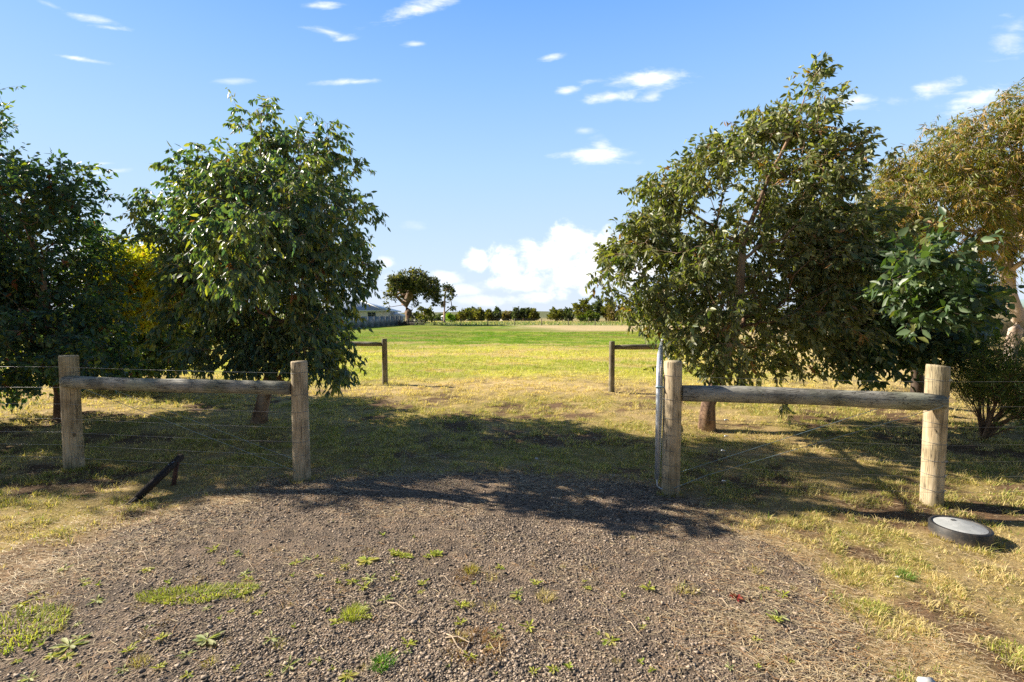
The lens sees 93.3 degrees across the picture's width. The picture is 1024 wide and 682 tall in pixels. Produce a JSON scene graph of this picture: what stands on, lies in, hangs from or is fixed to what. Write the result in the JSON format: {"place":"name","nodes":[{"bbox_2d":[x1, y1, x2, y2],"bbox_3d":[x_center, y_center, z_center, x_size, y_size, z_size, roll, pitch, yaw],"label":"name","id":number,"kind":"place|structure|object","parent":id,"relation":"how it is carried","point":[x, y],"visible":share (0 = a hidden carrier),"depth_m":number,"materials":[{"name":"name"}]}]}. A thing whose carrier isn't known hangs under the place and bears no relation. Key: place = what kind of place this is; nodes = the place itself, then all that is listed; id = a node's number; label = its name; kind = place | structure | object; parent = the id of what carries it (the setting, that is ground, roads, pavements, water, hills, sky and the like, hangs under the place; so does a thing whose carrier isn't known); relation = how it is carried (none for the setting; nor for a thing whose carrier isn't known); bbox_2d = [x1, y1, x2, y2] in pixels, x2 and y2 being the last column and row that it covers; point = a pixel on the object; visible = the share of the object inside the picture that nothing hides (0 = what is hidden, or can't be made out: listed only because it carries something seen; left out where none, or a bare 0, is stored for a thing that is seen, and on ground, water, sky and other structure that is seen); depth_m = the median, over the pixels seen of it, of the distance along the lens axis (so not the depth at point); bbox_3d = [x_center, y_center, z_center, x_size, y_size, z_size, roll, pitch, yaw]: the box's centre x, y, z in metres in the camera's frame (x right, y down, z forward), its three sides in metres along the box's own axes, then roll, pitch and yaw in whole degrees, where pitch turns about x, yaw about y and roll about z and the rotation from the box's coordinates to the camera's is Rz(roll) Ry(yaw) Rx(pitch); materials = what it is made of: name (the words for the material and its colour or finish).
{"place":"outdoors","nodes":[
{"label":"outdoors","id":0,"kind":"place"},
{"bbox_2d":[0,468,939,681],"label":"driveway","id":1,"kind":"structure","parent":0,"point":[28,658],"depth_m":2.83,"materials":[{"name":"gravel"}]},
{"bbox_2d":[10,599,31,608],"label":"weed","id":2,"kind":"object","parent":1,"relation":"on","point":[20,604],"visible":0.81,"depth_m":2.65,"materials":[{"name":"green plant"}]},
{"bbox_2d":[17,670,38,681],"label":"weed","id":3,"kind":"object","parent":1,"relation":"on","point":[27,678],"visible":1,"depth_m":2.11,"materials":[{"name":"green plant"}]},
{"bbox_2d":[0,601,74,654],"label":"grass patch","id":4,"kind":"object","parent":1,"relation":"on","point":[37,615],"visible":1,"depth_m":2.48,"materials":[{"name":"plant"}]},
{"bbox_2d":[42,650,63,659],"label":"weed","id":5,"kind":"object","parent":1,"relation":"on","point":[49,655],"visible":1,"depth_m":2.24,"materials":[{"name":"green plant"}]},
{"bbox_2d":[58,652,76,659],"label":"weed","id":6,"kind":"object","parent":1,"relation":"on","point":[67,654],"visible":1,"depth_m":2.24,"materials":[{"name":"green plant"}]},
{"bbox_2d":[50,633,91,659],"bbox_3d":[-2.115,1.450,2.324,0.152,0.018,0.158,2,4,38],"label":"rosette weed","id":7,"kind":"object","parent":1,"relation":"on","point":[66,641],"visible":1,"depth_m":2.32,"materials":[{"name":"green plant"}]},
{"bbox_2d":[87,594,105,604],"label":"weed","id":8,"kind":"object","parent":1,"relation":"on","point":[98,600],"visible":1,"depth_m":2.68,"materials":[{"name":"green plant"}]},
{"bbox_2d":[114,664,128,674],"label":"weed","id":9,"kind":"object","parent":1,"relation":"on","point":[126,669],"visible":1,"depth_m":2.15,"materials":[{"name":"green plant"}]},
{"bbox_2d":[118,644,136,652],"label":"weed","id":10,"kind":"object","parent":1,"relation":"on","point":[129,648],"visible":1,"depth_m":2.27,"materials":[{"name":"green plant"}]},
{"bbox_2d":[126,653,149,666],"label":"dry weed","id":11,"kind":"object","parent":1,"relation":"on","point":[134,659],"visible":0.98,"depth_m":2.21,"materials":[{"name":"brown plant"}]},
{"bbox_2d":[130,652,152,667],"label":"dry weed","id":12,"kind":"object","parent":1,"relation":"on","point":[142,659],"visible":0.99,"depth_m":2.20,"materials":[{"name":"brown plant"}]},
{"bbox_2d":[149,661,166,668],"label":"weed","id":13,"kind":"object","parent":1,"relation":"on","point":[158,665],"visible":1,"depth_m":2.16,"materials":[{"name":"green plant"}]},
{"bbox_2d":[153,632,171,639],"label":"weed","id":14,"kind":"object","parent":1,"relation":"on","point":[161,635],"visible":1,"depth_m":2.36,"materials":[{"name":"green plant"}]},
{"bbox_2d":[179,670,193,678],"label":"weed","id":15,"kind":"object","parent":1,"relation":"on","point":[186,672],"visible":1,"depth_m":2.11,"materials":[{"name":"green plant"}]},
{"bbox_2d":[177,649,195,658],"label":"weed","id":16,"kind":"object","parent":1,"relation":"on","point":[184,654],"visible":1,"depth_m":2.25,"materials":[{"name":"green plant"}]},
{"bbox_2d":[133,580,261,604],"bbox_3d":[-1.784,1.417,2.726,0.686,0.030,0.233,0,3,-7],"label":"grass patch","id":17,"kind":"object","parent":1,"relation":"on","point":[178,590],"visible":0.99,"depth_m":2.74,"materials":[{"name":"plant"}]},
{"bbox_2d":[199,652,216,667],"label":"dry weed","id":18,"kind":"object","parent":1,"relation":"on","point":[212,656],"visible":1,"depth_m":2.20,"materials":[{"name":"brown plant"}]},
{"bbox_2d":[193,631,223,645],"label":"rosette weed","id":19,"kind":"object","parent":1,"relation":"on","point":[201,638],"visible":1,"depth_m":2.35,"materials":[{"name":"green plant"}]},
{"bbox_2d":[263,630,280,643],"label":"weed","id":20,"kind":"object","parent":1,"relation":"on","point":[273,639],"visible":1,"depth_m":2.35,"materials":[{"name":"green plant"}]},
{"bbox_2d":[280,654,300,672],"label":"weed","id":21,"kind":"object","parent":1,"relation":"on","point":[286,667],"visible":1,"depth_m":2.18,"materials":[{"name":"green plant"}]},
{"bbox_2d":[328,617,341,624],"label":"weed","id":22,"kind":"object","parent":1,"relation":"on","point":[334,621],"visible":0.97,"depth_m":2.49,"materials":[{"name":"green plant"}]},
{"bbox_2d":[338,670,358,681],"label":"weed","id":23,"kind":"object","parent":1,"relation":"on","point":[345,676],"visible":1,"depth_m":2.12,"materials":[{"name":"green plant"}]},
{"bbox_2d":[337,600,370,621],"bbox_3d":[-0.834,1.419,2.545,0.190,0.062,0.199,0,3,0],"label":"grass tuft","id":24,"kind":"object","parent":1,"relation":"on","point":[357,609],"visible":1,"depth_m":2.55,"materials":[{"name":"plant"}]},
{"bbox_2d":[356,556,378,564],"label":"rosette weed","id":25,"kind":"object","parent":1,"relation":"on","point":[362,560],"visible":1,"depth_m":3.10,"materials":[{"name":"green plant"}]},
{"bbox_2d":[364,573,376,581],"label":"weed","id":26,"kind":"object","parent":1,"relation":"on","point":[371,580],"visible":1,"depth_m":2.88,"materials":[{"name":"green plant"}]},
{"bbox_2d":[366,650,398,672],"bbox_3d":[-0.589,1.443,2.185,0.158,0.046,0.157,1,3,23],"label":"grass tuft","id":27,"kind":"object","parent":1,"relation":"on","point":[377,663],"visible":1,"depth_m":2.19,"materials":[{"name":"plant"}]},
{"bbox_2d":[376,593,393,602],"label":"weed","id":28,"kind":"object","parent":1,"relation":"on","point":[385,597],"visible":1,"depth_m":2.69,"materials":[{"name":"green plant"}]},
{"bbox_2d":[387,602,424,615],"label":"dry stem","id":29,"kind":"object","parent":1,"relation":"on","point":[404,608],"visible":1,"depth_m":2.59,"materials":[{"name":"plant"}]},
{"bbox_2d":[401,637,416,646],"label":"weed","id":30,"kind":"object","parent":1,"relation":"on","point":[409,641],"visible":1,"depth_m":2.32,"materials":[{"name":"green plant"}]},
{"bbox_2d":[388,548,442,557],"bbox_3d":[-0.642,1.400,3.187,0.382,0.015,0.122,0,3,4],"label":"clover patch","id":31,"kind":"object","parent":1,"relation":"on","point":[433,553],"visible":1,"depth_m":3.18,"materials":[{"name":"green plant"}]},
{"bbox_2d":[445,636,469,653],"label":"dry stem","id":32,"kind":"object","parent":1,"relation":"on","point":[460,638],"visible":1,"depth_m":2.33,"materials":[{"name":"plant"}]},
{"bbox_2d":[447,628,468,642],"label":"dry weed","id":33,"kind":"object","parent":1,"relation":"on","point":[458,634],"visible":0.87,"depth_m":2.36,"materials":[{"name":"brown plant"}]},
{"bbox_2d":[446,633,474,659],"bbox_3d":[-0.251,1.442,2.290,0.018,0.017,0.236,-3,4,-40],"label":"dry stem","id":34,"kind":"object","parent":1,"relation":"on","point":[457,645],"visible":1,"depth_m":2.30,"materials":[{"name":"plant"}]},
{"bbox_2d":[453,599,468,607],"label":"weed","id":35,"kind":"object","parent":1,"relation":"on","point":[462,602],"visible":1,"depth_m":2.62,"materials":[{"name":"green plant"}]},
{"bbox_2d":[449,566,476,581],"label":"dead weed","id":36,"kind":"object","parent":1,"relation":"on","point":[463,577],"visible":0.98,"depth_m":2.92,"materials":[{"name":"brown plant"}]},
{"bbox_2d":[463,650,477,660],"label":"weed","id":37,"kind":"object","parent":1,"relation":"on","point":[471,654],"visible":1,"depth_m":2.23,"materials":[{"name":"green plant"}]},
{"bbox_2d":[463,563,479,573],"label":"grass tuft","id":38,"kind":"object","parent":1,"relation":"on","point":[469,570],"visible":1,"depth_m":2.98,"materials":[{"name":"plant"}]},
{"bbox_2d":[444,626,508,671],"bbox_3d":[-0.168,1.435,2.294,0.338,0.051,0.334,0,3,0],"label":"dead weed","id":39,"kind":"object","parent":1,"relation":"on","point":[486,635],"visible":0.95,"depth_m":2.33,"materials":[{"name":"brown plant"}]},
{"bbox_2d":[518,619,533,631],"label":"weed","id":40,"kind":"object","parent":1,"relation":"on","point":[531,621],"visible":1,"depth_m":2.44,"materials":[{"name":"green plant"}]},
{"bbox_2d":[533,587,558,603],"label":"grass tuft","id":41,"kind":"object","parent":1,"relation":"on","point":[546,592],"visible":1,"depth_m":2.71,"materials":[{"name":"plant"}]},
{"bbox_2d":[546,664,560,673],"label":"weed","id":42,"kind":"object","parent":1,"relation":"on","point":[552,669],"visible":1,"depth_m":2.15,"materials":[{"name":"green plant"}]},
{"bbox_2d":[602,632,619,645],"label":"weed","id":43,"kind":"object","parent":1,"relation":"on","point":[610,638],"visible":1,"depth_m":2.34,"materials":[{"name":"green plant"}]},
{"bbox_2d":[639,581,654,589],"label":"weed","id":44,"kind":"object","parent":1,"relation":"on","point":[650,588],"visible":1,"depth_m":2.79,"materials":[{"name":"green plant"}]},
{"bbox_2d":[671,581,690,594],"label":"dry weed","id":45,"kind":"object","parent":1,"relation":"on","point":[681,588],"visible":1,"depth_m":2.77,"materials":[{"name":"brown plant"}]},
{"bbox_2d":[730,592,742,601],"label":"dead leaf","id":46,"kind":"object","parent":1,"relation":"on","point":[735,595],"visible":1,"depth_m":2.70,"materials":[{"name":"red plant"}]},
{"bbox_2d":[765,613,782,622],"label":"weed","id":47,"kind":"object","parent":1,"relation":"on","point":[777,618],"visible":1,"depth_m":2.51,"materials":[{"name":"green plant"}]},
{"bbox_2d":[767,609,789,621],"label":"weed","id":48,"kind":"object","parent":1,"relation":"on","point":[782,616],"visible":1,"depth_m":2.54,"materials":[{"name":"green plant"}]},
{"bbox_2d":[775,589,789,597],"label":"weed","id":49,"kind":"object","parent":1,"relation":"on","point":[787,592],"visible":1,"depth_m":2.73,"materials":[{"name":"green plant"}]},
{"bbox_2d":[203,320,749,324],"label":"long grass","id":50,"kind":"structure","parent":0,"point":[528,323],"depth_m":84.58,"materials":[{"name":"plant"}]},
{"bbox_2d":[0,311,1023,681],"bbox_3d":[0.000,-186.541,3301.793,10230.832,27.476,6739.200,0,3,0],"label":"ground","id":51,"kind":"structure","parent":0,"point":[824,467],"depth_m":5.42,"materials":[{"name":"plant"}]},
{"bbox_2d":[0,85,158,419],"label":"eucalyptus tree","id":52,"kind":"object","parent":51,"relation":"on","point":[30,293],"visible":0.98,"depth_m":7.01,"materials":[{"name":"green plant"}]},
{"bbox_2d":[21,307,212,378],"bbox_3d":[-8.107,0.009,10.248,4.508,2.424,2.795,1,3,23],"label":"bush","id":53,"kind":"object","parent":51,"relation":"on","point":[159,368],"visible":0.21,"depth_m":9.61,"materials":[{"name":"green plant"}]},
{"bbox_2d":[73,232,199,377],"bbox_3d":[-7.279,-0.514,10.176,2.475,3.410,4.523,-1,3,-18],"label":"wattle tree","id":54,"kind":"object","parent":51,"relation":"on","point":[137,256],"visible":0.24,"depth_m":8.60,"materials":[{"name":"yellow plant"}]},
{"bbox_2d":[126,454,183,504],"bbox_3d":[-3.208,1.295,4.375,0.079,0.380,0.632,0,3,0],"label":"timber prop","id":55,"kind":"object","parent":51,"relation":"on","point":[161,475],"visible":0.94,"depth_m":4.40,"materials":[{"name":"wood"}]},
{"bbox_2d":[0,355,310,482],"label":"wire fence","id":56,"kind":"object","parent":51,"relation":"on","point":[72,382],"visible":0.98,"depth_m":4.74,"materials":[{"name":"brown wood"}]},
{"bbox_2d":[114,87,390,423],"bbox_3d":[-3.387,-1.201,6.947,4.410,5.064,3.280,3,4,42],"label":"eucalyptus tree","id":57,"kind":"object","parent":51,"relation":"on","point":[263,242],"visible":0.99,"depth_m":6.32,"materials":[{"name":"green plant"}]},
{"bbox_2d":[172,339,387,384],"bbox_3d":[-5.772,0.504,11.783,5.870,1.189,0.144,1,3,11],"label":"post and rail","id":58,"kind":"object","parent":51,"relation":"on","point":[383,343],"visible":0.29,"depth_m":11.19,"materials":[{"name":"wood"}]},
{"bbox_2d":[278,300,400,317],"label":"house","id":59,"kind":"structure","parent":51,"relation":"on","point":[376,310],"depth_m":78.86,"materials":[{"name":"grey metal"}]},
{"bbox_2d":[334,316,403,328],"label":"metal fence","id":60,"kind":"object","parent":51,"relation":"on","point":[375,321],"visible":0.51,"depth_m":66.56,"materials":[{"name":"metal"}]},
{"bbox_2d":[389,312,404,319],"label":"carport","id":61,"kind":"object","parent":51,"relation":"on","point":[395,314],"visible":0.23,"depth_m":83.89,"materials":[{"name":"metal"}]},
{"bbox_2d":[380,265,442,324],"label":"spreading gum tree","id":62,"kind":"object","parent":51,"relation":"on","point":[416,282],"visible":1,"depth_m":76.41,"materials":[{"name":"green plant"}]},
{"bbox_2d":[397,320,436,324],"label":"brush pile","id":63,"kind":"object","parent":51,"relation":"on","point":[403,322],"visible":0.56,"depth_m":76.77,"materials":[{"name":"brown plant"}]},
{"bbox_2d":[415,305,435,323],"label":"bush","id":64,"kind":"object","parent":51,"relation":"on","point":[427,315],"visible":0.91,"depth_m":90.40,"materials":[{"name":"green plant"}]},
{"bbox_2d":[433,313,442,320],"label":"bush","id":65,"kind":"object","parent":51,"relation":"on","point":[438,317],"visible":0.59,"depth_m":187.49,"materials":[{"name":"green plant"}]},
{"bbox_2d":[439,282,457,321],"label":"slender gum tree","id":66,"kind":"object","parent":51,"relation":"on","point":[446,288],"visible":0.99,"depth_m":103.62,"materials":[{"name":"green plant"}]},
{"bbox_2d":[445,311,455,321],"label":"bush","id":67,"kind":"object","parent":51,"relation":"on","point":[449,317],"visible":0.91,"depth_m":109.14,"materials":[{"name":"green plant"}]},
{"bbox_2d":[455,308,469,320],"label":"bush","id":68,"kind":"object","parent":51,"relation":"on","point":[462,315],"visible":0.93,"depth_m":148.01,"materials":[{"name":"green plant"}]},
{"bbox_2d":[466,306,475,320],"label":"tree","id":69,"kind":"object","parent":51,"relation":"on","point":[468,309],"visible":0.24,"depth_m":167.77,"materials":[{"name":"green plant"}]},
{"bbox_2d":[470,307,486,320],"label":"tree","id":70,"kind":"object","parent":51,"relation":"on","point":[479,314],"visible":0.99,"depth_m":148.09,"materials":[{"name":"green plant"}]},
{"bbox_2d":[485,309,494,320],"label":"tree","id":71,"kind":"object","parent":51,"relation":"on","point":[489,317],"visible":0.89,"depth_m":161.72,"materials":[{"name":"green plant"}]},
{"bbox_2d":[492,305,501,320],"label":"tree","id":72,"kind":"object","parent":51,"relation":"on","point":[497,314],"visible":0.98,"depth_m":161.31,"materials":[{"name":"green plant"}]},
{"bbox_2d":[501,310,512,320],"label":"tree","id":73,"kind":"object","parent":51,"relation":"on","point":[506,315],"visible":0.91,"depth_m":167.80,"materials":[{"name":"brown plant"}]},
{"bbox_2d":[0,398,1023,681],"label":"dry straw","id":74,"kind":"object","parent":51,"relation":"on","point":[732,628],"visible":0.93,"depth_m":3.04,"materials":[{"name":"plant"}]},
{"bbox_2d":[510,306,521,320],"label":"tree","id":75,"kind":"object","parent":51,"relation":"on","point":[516,314],"visible":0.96,"depth_m":157.67,"materials":[{"name":"green plant"}]},
{"bbox_2d":[520,308,526,320],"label":"tree","id":76,"kind":"object","parent":51,"relation":"on","point":[522,310],"visible":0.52,"depth_m":161.55,"materials":[{"name":"green plant"}]},
{"bbox_2d":[522,307,530,320],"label":"tree","id":77,"kind":"object","parent":51,"relation":"on","point":[526,313],"visible":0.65,"depth_m":157.18,"materials":[{"name":"green plant"}]},
{"bbox_2d":[527,307,540,320],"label":"tree","id":78,"kind":"object","parent":51,"relation":"on","point":[534,315],"visible":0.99,"depth_m":155.64,"materials":[{"name":"green plant"}]},
{"bbox_2d":[546,306,566,320],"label":"bush","id":79,"kind":"object","parent":51,"relation":"on","point":[555,314],"visible":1,"depth_m":115.74,"materials":[{"name":"green plant"}]},
{"bbox_2d":[563,307,574,320],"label":"bush","id":80,"kind":"object","parent":51,"relation":"on","point":[570,315],"visible":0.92,"depth_m":132.12,"materials":[{"name":"green plant"}]},
{"bbox_2d":[407,319,753,324],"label":"paddock fence","id":81,"kind":"object","parent":51,"relation":"on","point":[514,322],"visible":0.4,"depth_m":74.88,"materials":[{"name":"wood"}]},
{"bbox_2d":[571,298,592,319],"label":"tree","id":82,"kind":"object","parent":51,"relation":"on","point":[582,307],"visible":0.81,"depth_m":125.76,"materials":[{"name":"green plant"}]},
{"bbox_2d":[576,310,599,321],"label":"bush","id":83,"kind":"object","parent":51,"relation":"on","point":[590,315],"visible":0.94,"depth_m":110.53,"materials":[{"name":"green plant"}]},
{"bbox_2d":[590,295,602,317],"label":"tree","id":84,"kind":"object","parent":51,"relation":"on","point":[596,305],"visible":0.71,"depth_m":133.06,"materials":[{"name":"green plant"}]},
{"bbox_2d":[600,297,615,320],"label":"tree","id":85,"kind":"object","parent":51,"relation":"on","point":[603,309],"visible":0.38,"depth_m":127.23,"materials":[{"name":"green plant"}]},
{"bbox_2d":[604,303,619,320],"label":"tree","id":86,"kind":"object","parent":51,"relation":"on","point":[610,314],"visible":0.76,"depth_m":119.61,"materials":[{"name":"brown plant"}]},
{"bbox_2d":[657,490,685,497],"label":"grass tuft","id":87,"kind":"object","parent":51,"relation":"on","point":[680,492],"visible":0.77,"depth_m":4.28,"materials":[{"name":"plant"}]},
{"bbox_2d":[609,341,866,391],"bbox_3d":[4.936,0.569,10.393,5.870,1.196,0.154,0,3,-6],"label":"post and rail","id":88,"kind":"object","parent":51,"relation":"on","point":[612,346],"visible":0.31,"depth_m":10.04,"materials":[{"name":"wood"}]},
{"bbox_2d":[584,50,946,431],"bbox_3d":[3.152,-1.271,6.797,4.465,5.222,3.312,0,3,0],"label":"eucalyptus tree","id":89,"kind":"object","parent":51,"relation":"on","point":[816,247],"visible":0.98,"depth_m":6.30,"materials":[{"name":"green plant"}]},
{"bbox_2d":[661,360,1023,507],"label":"wire fence","id":90,"kind":"object","parent":51,"relation":"on","point":[931,402],"visible":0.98,"depth_m":4.09,"materials":[{"name":"brown wood"}]},
{"bbox_2d":[655,339,664,489],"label":"gate","id":91,"kind":"structure","parent":90,"relation":"attached to","point":[659,396],"depth_m":4.35,"materials":[{"name":"metal"}]},
{"bbox_2d":[839,597,890,613],"bbox_3d":[1.916,1.433,2.632,0.300,0.044,0.173,0,3,0],"label":"grass tuft","id":92,"kind":"object","parent":51,"relation":"on","point":[856,602],"visible":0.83,"depth_m":2.64,"materials":[{"name":"plant"}]},
{"bbox_2d":[890,566,919,580],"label":"grass tuft","id":93,"kind":"object","parent":51,"relation":"on","point":[905,573],"visible":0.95,"depth_m":2.96,"materials":[{"name":"plant"}]},
{"bbox_2d":[807,206,1023,392],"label":"eucalyptus tree","id":94,"kind":"object","parent":51,"relation":"on","point":[941,297],"visible":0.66,"depth_m":5.04,"materials":[{"name":"green plant"}]},
{"bbox_2d":[916,677,934,681],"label":"pale stone","id":95,"kind":"object","parent":51,"relation":"on","point":[924,679],"visible":1,"depth_m":2.09,"materials":[{"name":"stone"}]},
{"bbox_2d":[913,495,945,509],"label":"grass tuft","id":96,"kind":"object","parent":51,"relation":"on","point":[938,507],"visible":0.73,"depth_m":4.03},
{"bbox_2d":[849,77,1023,362],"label":"gum tree","id":97,"kind":"object","parent":51,"relation":"on","point":[987,192],"visible":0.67,"depth_m":12.65,"materials":[{"name":"green plant"}]},
{"bbox_2d":[922,532,954,542],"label":"grass tuft","id":98,"kind":"object","parent":51,"relation":"on","point":[939,538],"visible":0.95,"depth_m":3.44,"materials":[{"name":"plant"}]},
{"bbox_2d":[928,515,993,549],"bbox_3d":[3.241,1.394,3.500,0.352,0.134,0.352,0,3,0],"label":"pit cover","id":99,"kind":"object","parent":51,"relation":"on","point":[961,531],"visible":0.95,"depth_m":3.43,"materials":[{"name":"grey concrete"}]},
{"bbox_2d":[942,542,989,554],"bbox_3d":[3.074,1.407,3.291,0.296,0.046,0.149,2,3,29],"label":"grass tuft","id":100,"kind":"object","parent":51,"relation":"on","point":[960,547],"visible":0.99,"depth_m":3.29,"materials":[{"name":"plant"}]},
{"bbox_2d":[922,322,1023,439],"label":"needle leaf shrub","id":101,"kind":"object","parent":51,"relation":"on","point":[989,379],"visible":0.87,"depth_m":5.90,"materials":[{"name":"green plant"}]},
{"bbox_2d":[985,635,1023,668],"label":"grass tuft","id":102,"kind":"object","parent":51,"relation":"on","point":[1007,645],"visible":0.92,"depth_m":2.30,"materials":[{"name":"plant"}]},
{"bbox_2d":[992,299,1023,335],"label":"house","id":103,"kind":"structure","parent":51,"relation":"on","point":[1008,324],"depth_m":36.49,"materials":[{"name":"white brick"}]},
{"bbox_2d":[0,0,1023,312],"label":"sky","id":104,"kind":"structure","parent":0,"point":[501,138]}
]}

